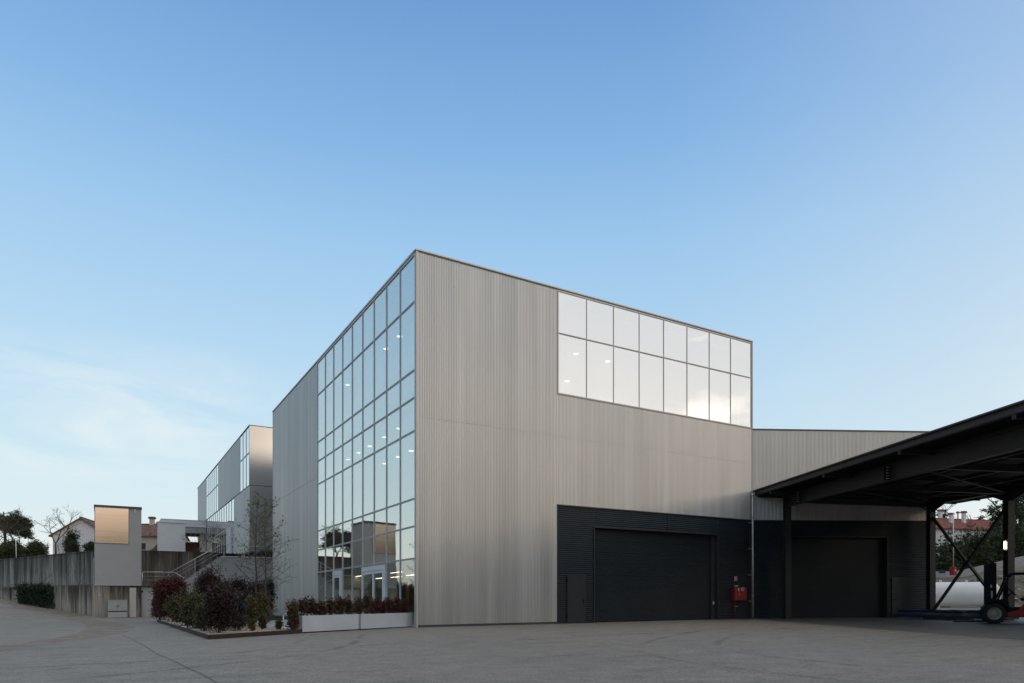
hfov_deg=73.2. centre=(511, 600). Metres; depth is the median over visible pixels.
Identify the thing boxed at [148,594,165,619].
shrub
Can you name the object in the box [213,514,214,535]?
window pane
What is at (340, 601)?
photinia shrub
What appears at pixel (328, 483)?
window pane
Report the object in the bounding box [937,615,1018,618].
blue steel rack
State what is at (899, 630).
drain channel
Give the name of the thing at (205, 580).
shrub
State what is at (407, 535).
window pane
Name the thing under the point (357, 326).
window pane
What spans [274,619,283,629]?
shrub
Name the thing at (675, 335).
window pane
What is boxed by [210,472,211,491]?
window pane
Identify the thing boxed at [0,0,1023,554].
sky
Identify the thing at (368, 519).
window pane
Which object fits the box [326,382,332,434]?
window pane
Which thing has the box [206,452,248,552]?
window frame
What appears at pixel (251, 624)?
shrub
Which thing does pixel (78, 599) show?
retaining wall
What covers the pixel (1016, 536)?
conifer
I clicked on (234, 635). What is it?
bed edging
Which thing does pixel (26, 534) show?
pine tree
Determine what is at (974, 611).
blue steel rack
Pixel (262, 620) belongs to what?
shrub
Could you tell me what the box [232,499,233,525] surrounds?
window pane
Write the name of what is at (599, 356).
window pane
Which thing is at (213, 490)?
window pane
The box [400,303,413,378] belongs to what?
window pane
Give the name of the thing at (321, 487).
window pane
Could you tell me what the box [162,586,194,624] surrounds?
shrub
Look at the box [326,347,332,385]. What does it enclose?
window pane
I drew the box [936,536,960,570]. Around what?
conifer
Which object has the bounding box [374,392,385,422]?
window pane
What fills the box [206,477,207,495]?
window pane
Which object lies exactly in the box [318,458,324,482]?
window pane
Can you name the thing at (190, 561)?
handrail
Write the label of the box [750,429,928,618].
hall building
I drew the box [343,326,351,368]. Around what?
window pane
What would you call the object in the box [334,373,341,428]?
window pane
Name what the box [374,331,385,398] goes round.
window pane
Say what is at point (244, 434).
window pane
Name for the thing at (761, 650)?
ground
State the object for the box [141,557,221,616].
staircase
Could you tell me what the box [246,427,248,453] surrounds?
window pane
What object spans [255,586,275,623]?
shrub
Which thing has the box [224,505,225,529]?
window pane
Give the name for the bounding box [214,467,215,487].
window pane
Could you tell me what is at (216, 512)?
window pane
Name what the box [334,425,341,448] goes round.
window pane
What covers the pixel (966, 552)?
conifer
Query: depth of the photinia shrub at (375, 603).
27.98 m
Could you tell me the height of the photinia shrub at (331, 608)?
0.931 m
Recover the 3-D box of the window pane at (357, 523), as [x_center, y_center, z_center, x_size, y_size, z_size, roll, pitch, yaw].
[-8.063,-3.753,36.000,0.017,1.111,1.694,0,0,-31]
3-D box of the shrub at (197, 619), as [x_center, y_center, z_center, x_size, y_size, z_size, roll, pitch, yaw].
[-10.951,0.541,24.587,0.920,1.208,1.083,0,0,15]
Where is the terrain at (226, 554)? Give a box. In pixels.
[8,550,252,559]
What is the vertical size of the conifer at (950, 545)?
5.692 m
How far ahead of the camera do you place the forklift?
29.62 m
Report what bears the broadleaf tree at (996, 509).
on the hillside
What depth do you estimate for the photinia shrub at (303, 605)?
24.75 m
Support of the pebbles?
on the bed gravel
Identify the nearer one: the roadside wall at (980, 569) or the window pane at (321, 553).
the window pane at (321, 553)
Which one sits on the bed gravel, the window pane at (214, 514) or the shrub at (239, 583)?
the shrub at (239, 583)
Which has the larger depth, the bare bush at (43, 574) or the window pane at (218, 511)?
the window pane at (218, 511)
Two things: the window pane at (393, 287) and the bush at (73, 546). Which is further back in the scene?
the bush at (73, 546)
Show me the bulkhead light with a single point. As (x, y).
(1005, 544)
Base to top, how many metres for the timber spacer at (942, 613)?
0.109 m
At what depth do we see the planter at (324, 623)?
25.48 m
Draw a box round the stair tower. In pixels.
[93,504,141,617]
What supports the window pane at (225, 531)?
in the office building at (240, 473)
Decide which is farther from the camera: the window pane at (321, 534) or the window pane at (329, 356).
the window pane at (321, 534)
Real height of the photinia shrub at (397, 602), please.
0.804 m
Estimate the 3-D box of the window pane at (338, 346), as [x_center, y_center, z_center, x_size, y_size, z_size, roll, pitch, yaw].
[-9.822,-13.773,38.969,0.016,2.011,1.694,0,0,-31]
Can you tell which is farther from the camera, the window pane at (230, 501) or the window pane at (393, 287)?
the window pane at (230, 501)
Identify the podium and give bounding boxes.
[216,550,272,614]
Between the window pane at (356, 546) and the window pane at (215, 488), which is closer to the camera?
the window pane at (356, 546)
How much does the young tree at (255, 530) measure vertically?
6.399 m
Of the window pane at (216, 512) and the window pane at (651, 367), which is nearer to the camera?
the window pane at (651, 367)
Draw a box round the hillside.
[936,566,1023,608]
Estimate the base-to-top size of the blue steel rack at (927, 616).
0.150 m
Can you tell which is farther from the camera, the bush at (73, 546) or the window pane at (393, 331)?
the bush at (73, 546)
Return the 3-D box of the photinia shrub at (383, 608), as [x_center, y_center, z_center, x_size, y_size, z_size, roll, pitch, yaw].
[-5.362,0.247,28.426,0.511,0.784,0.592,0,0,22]
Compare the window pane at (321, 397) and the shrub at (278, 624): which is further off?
the window pane at (321, 397)
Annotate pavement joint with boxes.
[18,635,217,682]
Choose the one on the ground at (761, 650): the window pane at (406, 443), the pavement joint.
the pavement joint
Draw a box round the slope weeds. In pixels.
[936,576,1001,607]
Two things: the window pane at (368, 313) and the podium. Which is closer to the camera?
the window pane at (368, 313)
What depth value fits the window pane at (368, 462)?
34.50 m
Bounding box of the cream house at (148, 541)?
[141,517,189,549]
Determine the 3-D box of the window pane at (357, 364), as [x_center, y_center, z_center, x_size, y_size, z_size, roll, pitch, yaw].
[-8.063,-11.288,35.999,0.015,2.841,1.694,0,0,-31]
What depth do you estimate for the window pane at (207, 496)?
88.31 m
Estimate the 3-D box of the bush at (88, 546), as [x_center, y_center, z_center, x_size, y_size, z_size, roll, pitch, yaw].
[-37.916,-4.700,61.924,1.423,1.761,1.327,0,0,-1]
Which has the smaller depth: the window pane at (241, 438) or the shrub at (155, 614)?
the shrub at (155, 614)
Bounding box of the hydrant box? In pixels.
[949,567,956,574]
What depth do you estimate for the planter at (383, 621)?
28.12 m
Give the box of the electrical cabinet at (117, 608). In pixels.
[108,600,126,617]
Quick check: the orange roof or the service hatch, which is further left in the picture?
the service hatch
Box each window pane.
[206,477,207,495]
[206,496,207,519]
[208,474,209,493]
[208,494,209,517]
[209,517,210,539]
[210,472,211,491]
[210,492,211,515]
[211,516,212,537]
[212,470,213,489]
[212,490,213,514]
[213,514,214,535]
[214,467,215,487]
[214,488,215,512]
[215,512,216,535]
[216,465,217,485]
[216,486,217,510]
[217,511,218,533]
[219,509,220,532]
[222,507,223,531]
[222,532,223,552]
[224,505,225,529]
[224,531,225,552]
[226,503,228,528]
[229,501,230,526]
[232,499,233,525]
[232,526,233,553]
[240,434,242,459]
[240,460,242,491]
[243,431,245,456]
[243,457,245,488]
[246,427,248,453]
[246,454,248,486]
[318,356,324,393]
[318,390,324,440]
[318,438,324,459]
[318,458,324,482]
[318,481,324,529]
[318,530,324,548]
[318,549,324,571]
[325,432,332,454]
[325,477,332,526]
[325,527,332,547]
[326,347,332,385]
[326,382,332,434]
[326,452,332,478]
[326,547,332,569]
[334,337,341,377]
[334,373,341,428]
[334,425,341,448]
[334,447,341,473]
[334,472,341,524]
[334,524,341,544]
[334,545,341,568]
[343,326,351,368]
[343,363,351,421]
[343,418,351,442]
[343,440,351,468]
[343,466,351,521]
[343,520,351,542]
[343,543,351,567]
[352,315,361,359]
[352,354,361,414]
[352,410,361,436]
[352,433,361,463]
[352,461,361,518]
[352,517,361,540]
[352,540,361,566]
[363,302,372,349]
[363,343,372,406]
[363,402,372,429]
[363,426,372,457]
[363,455,372,514]
[363,513,372,537]
[363,537,372,564]
[374,288,385,338]
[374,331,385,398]
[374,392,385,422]
[374,418,385,451]
[374,448,385,510]
[374,509,385,534]
[374,534,385,562]
[387,273,398,325]
[387,318,398,388]
[387,383,398,413]
[387,409,398,444]
[387,441,398,506]
[387,505,398,531]
[387,531,398,560]
[400,257,413,313]
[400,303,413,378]
[400,371,413,404]
[400,399,413,436]
[400,432,413,501]
[400,500,413,528]
[400,527,413,558]
[559,292,585,338]
[559,334,585,396]
[587,299,612,344]
[587,340,612,401]
[614,307,638,350]
[614,347,638,406]
[640,314,663,356]
[640,353,663,410]
[664,320,686,361]
[664,358,686,415]
[688,327,708,366]
[688,364,708,419]
[710,333,729,371]
[710,369,729,422]
[731,338,750,376]
[731,374,750,426]
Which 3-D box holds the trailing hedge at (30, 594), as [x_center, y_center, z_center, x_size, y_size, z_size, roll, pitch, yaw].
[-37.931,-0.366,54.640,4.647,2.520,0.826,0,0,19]
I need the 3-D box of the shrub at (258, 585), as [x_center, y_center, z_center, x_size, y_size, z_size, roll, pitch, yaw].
[-13.701,-0.169,37.052,1.934,2.645,1.599,0,0,-31]
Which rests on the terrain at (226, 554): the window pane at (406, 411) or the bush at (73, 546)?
the bush at (73, 546)
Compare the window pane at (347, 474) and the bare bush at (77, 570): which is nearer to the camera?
the window pane at (347, 474)
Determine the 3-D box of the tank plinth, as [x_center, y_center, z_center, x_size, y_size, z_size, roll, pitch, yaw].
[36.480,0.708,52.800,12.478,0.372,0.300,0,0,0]
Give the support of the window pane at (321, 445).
in the factory building at (467, 443)
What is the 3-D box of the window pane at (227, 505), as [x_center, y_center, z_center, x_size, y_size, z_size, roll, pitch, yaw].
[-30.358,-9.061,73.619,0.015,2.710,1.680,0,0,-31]
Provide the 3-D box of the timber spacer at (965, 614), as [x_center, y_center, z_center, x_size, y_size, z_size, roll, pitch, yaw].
[22.700,0.668,34.400,1.500,0.109,0.100,0,0,-3]
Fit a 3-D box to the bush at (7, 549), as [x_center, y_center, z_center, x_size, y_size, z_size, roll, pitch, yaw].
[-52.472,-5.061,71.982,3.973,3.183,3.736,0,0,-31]
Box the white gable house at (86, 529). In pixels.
[48,516,93,553]
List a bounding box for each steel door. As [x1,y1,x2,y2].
[567,574,585,622]
[892,577,910,616]
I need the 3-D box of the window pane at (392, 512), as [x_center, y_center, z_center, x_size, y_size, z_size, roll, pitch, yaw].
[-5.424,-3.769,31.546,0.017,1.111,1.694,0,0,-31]
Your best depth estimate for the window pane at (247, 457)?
63.47 m
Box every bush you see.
[0,538,24,558]
[18,539,49,556]
[36,566,51,582]
[66,540,82,552]
[68,560,86,585]
[80,539,93,550]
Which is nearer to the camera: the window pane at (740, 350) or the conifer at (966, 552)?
the window pane at (740, 350)
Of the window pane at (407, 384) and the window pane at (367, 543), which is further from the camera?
the window pane at (367, 543)
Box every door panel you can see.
[130,588,135,616]
[142,589,161,616]
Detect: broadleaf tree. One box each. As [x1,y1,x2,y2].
[936,504,955,517]
[979,498,1018,539]
[999,494,1023,534]
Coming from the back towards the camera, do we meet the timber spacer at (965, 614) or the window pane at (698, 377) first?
the window pane at (698, 377)
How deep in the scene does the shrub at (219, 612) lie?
22.70 m
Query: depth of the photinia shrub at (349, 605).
26.73 m
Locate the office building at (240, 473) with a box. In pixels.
[197,425,272,553]
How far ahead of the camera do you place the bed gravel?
30.48 m
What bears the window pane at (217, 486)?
in the office building at (240, 473)
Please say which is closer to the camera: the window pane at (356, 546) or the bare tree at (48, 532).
the window pane at (356, 546)
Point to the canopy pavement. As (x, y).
(1013, 629)
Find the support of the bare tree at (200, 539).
on the terrain at (226, 554)
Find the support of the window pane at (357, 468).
in the factory building at (467, 443)
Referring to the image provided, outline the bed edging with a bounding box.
[157,620,302,639]
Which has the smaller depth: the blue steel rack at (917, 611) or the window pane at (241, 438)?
the blue steel rack at (917, 611)
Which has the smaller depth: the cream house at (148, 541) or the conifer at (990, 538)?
the conifer at (990, 538)
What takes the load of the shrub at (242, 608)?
on the bed gravel
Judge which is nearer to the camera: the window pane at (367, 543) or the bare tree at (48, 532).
the window pane at (367, 543)
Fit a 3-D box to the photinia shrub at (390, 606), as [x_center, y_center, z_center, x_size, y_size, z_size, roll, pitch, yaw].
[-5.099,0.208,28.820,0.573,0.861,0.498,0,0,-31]
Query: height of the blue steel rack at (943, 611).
0.149 m
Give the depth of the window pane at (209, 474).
86.21 m
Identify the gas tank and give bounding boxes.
[936,580,1000,608]
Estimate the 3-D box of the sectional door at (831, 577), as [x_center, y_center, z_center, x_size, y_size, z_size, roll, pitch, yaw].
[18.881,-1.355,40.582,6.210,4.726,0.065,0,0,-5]
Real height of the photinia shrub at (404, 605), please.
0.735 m
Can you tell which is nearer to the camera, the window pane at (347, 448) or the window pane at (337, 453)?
the window pane at (347, 448)
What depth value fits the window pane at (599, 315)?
34.19 m
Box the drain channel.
[766,619,1023,639]
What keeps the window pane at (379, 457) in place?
in the factory building at (467, 443)
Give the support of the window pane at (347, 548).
in the factory building at (467, 443)
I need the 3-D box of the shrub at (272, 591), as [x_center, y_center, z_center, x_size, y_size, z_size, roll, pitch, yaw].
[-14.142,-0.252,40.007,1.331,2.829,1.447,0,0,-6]
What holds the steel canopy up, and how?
on the canopy pavement
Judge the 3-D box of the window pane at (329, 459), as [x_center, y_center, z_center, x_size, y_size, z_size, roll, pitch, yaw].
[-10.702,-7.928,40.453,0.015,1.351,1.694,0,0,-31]
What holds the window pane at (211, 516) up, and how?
in the office building at (240, 473)
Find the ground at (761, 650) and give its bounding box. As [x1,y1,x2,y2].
[0,598,1023,682]
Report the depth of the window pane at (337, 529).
38.90 m
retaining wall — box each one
[0,549,93,586]
[0,585,94,616]
[141,550,217,585]
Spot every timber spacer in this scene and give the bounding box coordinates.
[934,613,951,614]
[952,613,979,614]
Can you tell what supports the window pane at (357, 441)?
in the factory building at (467, 443)
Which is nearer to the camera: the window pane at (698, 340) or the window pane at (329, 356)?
the window pane at (698, 340)
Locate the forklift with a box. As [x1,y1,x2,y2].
[953,561,1023,623]
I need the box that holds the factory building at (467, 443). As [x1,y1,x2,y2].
[272,248,752,627]
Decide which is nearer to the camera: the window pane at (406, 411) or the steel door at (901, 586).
the window pane at (406, 411)
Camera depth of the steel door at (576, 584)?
33.40 m
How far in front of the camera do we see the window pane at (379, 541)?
33.01 m
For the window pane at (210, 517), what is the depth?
86.21 m
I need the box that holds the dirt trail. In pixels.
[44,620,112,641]
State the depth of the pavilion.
86.89 m
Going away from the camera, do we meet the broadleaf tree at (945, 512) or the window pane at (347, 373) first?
the window pane at (347, 373)
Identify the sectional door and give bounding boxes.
[592,529,709,622]
[791,538,882,617]
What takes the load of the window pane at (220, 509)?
in the office building at (240, 473)
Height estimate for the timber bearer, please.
0.109 m
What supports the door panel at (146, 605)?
in the garage door at (146, 605)
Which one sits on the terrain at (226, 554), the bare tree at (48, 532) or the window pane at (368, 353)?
the bare tree at (48, 532)
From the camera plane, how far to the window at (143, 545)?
96.43 m
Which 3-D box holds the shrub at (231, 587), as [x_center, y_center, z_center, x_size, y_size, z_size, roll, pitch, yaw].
[-10.517,0.117,25.208,1.343,2.049,1.272,0,0,-31]
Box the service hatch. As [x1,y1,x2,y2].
[130,588,135,616]
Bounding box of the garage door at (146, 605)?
[141,588,161,616]
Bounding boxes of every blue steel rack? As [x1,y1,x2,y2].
[894,614,932,616]
[898,609,928,612]
[910,614,958,618]
[925,610,969,613]
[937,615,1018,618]
[956,610,979,612]
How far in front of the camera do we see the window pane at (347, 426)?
37.47 m
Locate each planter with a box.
[294,614,358,632]
[357,613,411,629]
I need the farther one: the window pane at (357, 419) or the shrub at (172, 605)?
the window pane at (357, 419)
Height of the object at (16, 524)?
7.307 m
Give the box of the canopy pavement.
[767,617,1023,639]
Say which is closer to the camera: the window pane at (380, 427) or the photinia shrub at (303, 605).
the photinia shrub at (303, 605)
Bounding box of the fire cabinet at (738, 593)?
[731,587,746,618]
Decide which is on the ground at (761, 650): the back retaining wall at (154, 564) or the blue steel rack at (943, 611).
the back retaining wall at (154, 564)
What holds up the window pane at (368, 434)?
in the factory building at (467, 443)
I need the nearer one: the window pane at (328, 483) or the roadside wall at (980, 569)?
the window pane at (328, 483)
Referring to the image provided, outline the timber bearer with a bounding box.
[942,618,970,619]
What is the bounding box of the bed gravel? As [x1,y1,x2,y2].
[161,620,273,634]
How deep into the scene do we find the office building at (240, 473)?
66.71 m
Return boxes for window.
[95,507,128,543]
[141,542,145,549]
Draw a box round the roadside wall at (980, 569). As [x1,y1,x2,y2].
[936,556,1023,576]
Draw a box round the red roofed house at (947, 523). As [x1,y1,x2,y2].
[936,509,995,548]
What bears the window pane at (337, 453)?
in the factory building at (467, 443)
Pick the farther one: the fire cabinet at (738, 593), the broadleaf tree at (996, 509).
the broadleaf tree at (996, 509)
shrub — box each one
[148,570,190,621]
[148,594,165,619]
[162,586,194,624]
[175,589,205,628]
[189,558,228,595]
[190,602,210,630]
[196,580,243,632]
[206,578,241,629]
[224,572,255,597]
[226,598,247,630]
[234,614,247,629]
[235,581,259,614]
[242,590,259,627]
[247,577,272,621]
[248,618,255,630]
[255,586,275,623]
[257,610,267,628]
[263,573,279,618]
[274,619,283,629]
[285,595,300,629]
[296,597,310,615]
[303,594,320,615]
[316,597,328,614]
[325,594,337,614]
[334,595,347,614]
[344,598,355,614]
[352,595,365,613]
[362,594,373,613]
[370,597,382,613]
[378,600,388,613]
[384,597,396,612]
[391,597,402,612]
[398,599,409,612]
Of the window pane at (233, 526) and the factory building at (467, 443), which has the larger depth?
the window pane at (233, 526)
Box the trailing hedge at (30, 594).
[13,580,55,608]
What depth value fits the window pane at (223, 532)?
76.48 m
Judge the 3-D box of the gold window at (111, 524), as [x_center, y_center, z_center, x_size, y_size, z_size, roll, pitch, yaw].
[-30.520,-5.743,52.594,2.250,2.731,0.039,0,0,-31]
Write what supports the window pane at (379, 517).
in the factory building at (467, 443)
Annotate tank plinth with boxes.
[936,608,980,609]
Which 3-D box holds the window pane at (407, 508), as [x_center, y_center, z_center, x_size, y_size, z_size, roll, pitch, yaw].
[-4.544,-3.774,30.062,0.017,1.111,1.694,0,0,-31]
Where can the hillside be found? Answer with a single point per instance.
(1019, 583)
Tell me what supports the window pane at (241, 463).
in the office building at (240, 473)
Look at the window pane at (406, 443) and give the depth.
30.08 m
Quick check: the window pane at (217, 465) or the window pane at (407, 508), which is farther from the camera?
the window pane at (217, 465)
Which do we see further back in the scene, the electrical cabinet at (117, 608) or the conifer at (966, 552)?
the conifer at (966, 552)
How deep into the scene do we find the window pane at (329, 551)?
40.46 m
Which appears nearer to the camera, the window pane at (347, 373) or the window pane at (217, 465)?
the window pane at (347, 373)
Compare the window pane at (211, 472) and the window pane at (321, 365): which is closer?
the window pane at (321, 365)
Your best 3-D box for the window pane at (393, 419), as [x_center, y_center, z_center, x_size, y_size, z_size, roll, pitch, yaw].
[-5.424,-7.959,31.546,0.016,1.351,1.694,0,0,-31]
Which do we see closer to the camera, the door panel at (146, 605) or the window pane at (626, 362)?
the window pane at (626, 362)
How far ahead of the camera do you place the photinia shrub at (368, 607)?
27.62 m
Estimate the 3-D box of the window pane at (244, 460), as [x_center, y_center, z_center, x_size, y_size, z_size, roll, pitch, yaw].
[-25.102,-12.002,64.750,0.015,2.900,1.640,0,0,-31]
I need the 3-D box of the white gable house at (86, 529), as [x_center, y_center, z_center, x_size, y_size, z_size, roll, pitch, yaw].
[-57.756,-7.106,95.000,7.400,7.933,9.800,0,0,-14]
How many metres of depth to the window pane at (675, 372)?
36.79 m
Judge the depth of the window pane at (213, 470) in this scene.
83.46 m
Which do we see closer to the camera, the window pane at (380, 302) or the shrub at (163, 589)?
the window pane at (380, 302)
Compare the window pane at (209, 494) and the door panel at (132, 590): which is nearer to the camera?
the door panel at (132, 590)
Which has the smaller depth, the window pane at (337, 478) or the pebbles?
the pebbles
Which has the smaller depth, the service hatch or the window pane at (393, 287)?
the window pane at (393, 287)
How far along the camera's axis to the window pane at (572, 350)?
33.36 m
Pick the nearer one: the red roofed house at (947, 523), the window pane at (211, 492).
the window pane at (211, 492)
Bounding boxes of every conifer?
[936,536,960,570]
[942,526,965,566]
[949,530,979,569]
[960,518,983,564]
[968,526,1000,565]
[984,524,1000,559]
[987,522,1021,560]
[1015,521,1023,556]
[1015,527,1021,551]
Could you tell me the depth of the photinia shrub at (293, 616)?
24.10 m
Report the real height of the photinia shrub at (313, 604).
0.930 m
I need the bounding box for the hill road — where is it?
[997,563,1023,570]
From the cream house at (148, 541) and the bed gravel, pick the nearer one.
the bed gravel
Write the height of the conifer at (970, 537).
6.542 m
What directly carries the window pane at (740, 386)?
in the factory building at (467, 443)
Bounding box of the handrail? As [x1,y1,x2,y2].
[142,544,244,584]
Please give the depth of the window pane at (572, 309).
33.35 m
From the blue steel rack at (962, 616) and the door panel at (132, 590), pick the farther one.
the door panel at (132, 590)
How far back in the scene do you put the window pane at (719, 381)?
38.49 m
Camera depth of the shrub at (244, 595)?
28.84 m
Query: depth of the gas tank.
54.16 m
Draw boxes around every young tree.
[190,522,237,580]
[223,495,297,600]
[234,491,296,596]
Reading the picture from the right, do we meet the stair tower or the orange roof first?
the orange roof
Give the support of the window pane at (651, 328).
in the factory building at (467, 443)
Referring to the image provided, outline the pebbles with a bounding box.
[184,625,289,634]
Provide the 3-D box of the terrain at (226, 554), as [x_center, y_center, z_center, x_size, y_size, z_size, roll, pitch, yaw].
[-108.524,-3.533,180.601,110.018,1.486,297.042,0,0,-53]
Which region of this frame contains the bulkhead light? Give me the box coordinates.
[1003,540,1007,550]
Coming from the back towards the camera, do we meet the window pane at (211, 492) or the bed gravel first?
the window pane at (211, 492)
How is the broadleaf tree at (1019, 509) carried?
on the hillside
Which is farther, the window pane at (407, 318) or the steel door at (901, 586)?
the steel door at (901, 586)
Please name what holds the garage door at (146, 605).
attached to the staircase
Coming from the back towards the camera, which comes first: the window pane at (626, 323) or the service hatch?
the service hatch
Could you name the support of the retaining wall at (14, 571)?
on the ground at (761, 650)
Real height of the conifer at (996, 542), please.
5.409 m
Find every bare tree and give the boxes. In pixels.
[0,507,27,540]
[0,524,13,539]
[36,504,84,553]
[182,525,215,551]
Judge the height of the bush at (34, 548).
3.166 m
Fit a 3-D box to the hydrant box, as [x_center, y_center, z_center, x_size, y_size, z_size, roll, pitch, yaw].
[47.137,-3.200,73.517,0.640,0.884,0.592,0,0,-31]
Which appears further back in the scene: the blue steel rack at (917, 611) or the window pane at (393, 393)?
the blue steel rack at (917, 611)
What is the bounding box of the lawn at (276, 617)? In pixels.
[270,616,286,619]
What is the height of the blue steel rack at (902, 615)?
0.151 m
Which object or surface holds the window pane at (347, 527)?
in the factory building at (467, 443)
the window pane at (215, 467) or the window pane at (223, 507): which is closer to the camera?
the window pane at (223, 507)
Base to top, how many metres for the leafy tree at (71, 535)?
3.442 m
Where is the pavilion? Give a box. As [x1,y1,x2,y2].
[150,518,206,551]
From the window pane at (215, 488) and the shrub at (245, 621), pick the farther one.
the window pane at (215, 488)
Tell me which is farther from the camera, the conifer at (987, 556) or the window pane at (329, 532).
the conifer at (987, 556)
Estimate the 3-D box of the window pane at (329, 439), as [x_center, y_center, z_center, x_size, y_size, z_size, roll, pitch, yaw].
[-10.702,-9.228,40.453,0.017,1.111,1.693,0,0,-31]
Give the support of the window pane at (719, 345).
in the factory building at (467, 443)
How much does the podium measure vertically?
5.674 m
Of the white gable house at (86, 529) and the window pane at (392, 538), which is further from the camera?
the white gable house at (86, 529)
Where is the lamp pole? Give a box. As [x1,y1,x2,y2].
[953,513,953,566]
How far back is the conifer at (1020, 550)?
82.50 m
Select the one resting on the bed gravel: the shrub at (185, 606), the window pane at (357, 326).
the shrub at (185, 606)
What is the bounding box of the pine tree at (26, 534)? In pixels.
[0,510,35,542]
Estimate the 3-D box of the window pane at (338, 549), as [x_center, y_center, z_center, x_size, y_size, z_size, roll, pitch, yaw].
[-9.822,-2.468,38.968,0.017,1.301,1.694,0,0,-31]
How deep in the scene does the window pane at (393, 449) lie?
31.53 m
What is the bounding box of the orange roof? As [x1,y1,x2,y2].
[151,542,198,551]
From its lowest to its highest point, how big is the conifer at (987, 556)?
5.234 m
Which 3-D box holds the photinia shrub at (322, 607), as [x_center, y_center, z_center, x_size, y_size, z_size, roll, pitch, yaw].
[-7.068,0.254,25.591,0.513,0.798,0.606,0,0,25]
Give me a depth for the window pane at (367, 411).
34.50 m
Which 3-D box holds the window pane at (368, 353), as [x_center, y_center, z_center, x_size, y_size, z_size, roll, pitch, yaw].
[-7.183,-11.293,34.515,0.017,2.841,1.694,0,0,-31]
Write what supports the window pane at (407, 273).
in the factory building at (467, 443)
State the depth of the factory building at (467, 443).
33.88 m
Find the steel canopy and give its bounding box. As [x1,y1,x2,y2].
[749,400,1023,620]
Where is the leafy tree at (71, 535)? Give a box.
[61,526,82,552]
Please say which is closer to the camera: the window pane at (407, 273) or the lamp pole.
the window pane at (407, 273)
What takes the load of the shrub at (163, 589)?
on the bed gravel
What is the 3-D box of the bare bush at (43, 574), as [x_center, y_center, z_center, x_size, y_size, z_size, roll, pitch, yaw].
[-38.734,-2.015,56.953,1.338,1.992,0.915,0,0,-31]
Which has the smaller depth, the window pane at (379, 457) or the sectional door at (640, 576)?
the window pane at (379, 457)
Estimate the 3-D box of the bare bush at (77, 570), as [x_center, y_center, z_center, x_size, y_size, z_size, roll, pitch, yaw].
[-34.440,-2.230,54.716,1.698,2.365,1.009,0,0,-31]

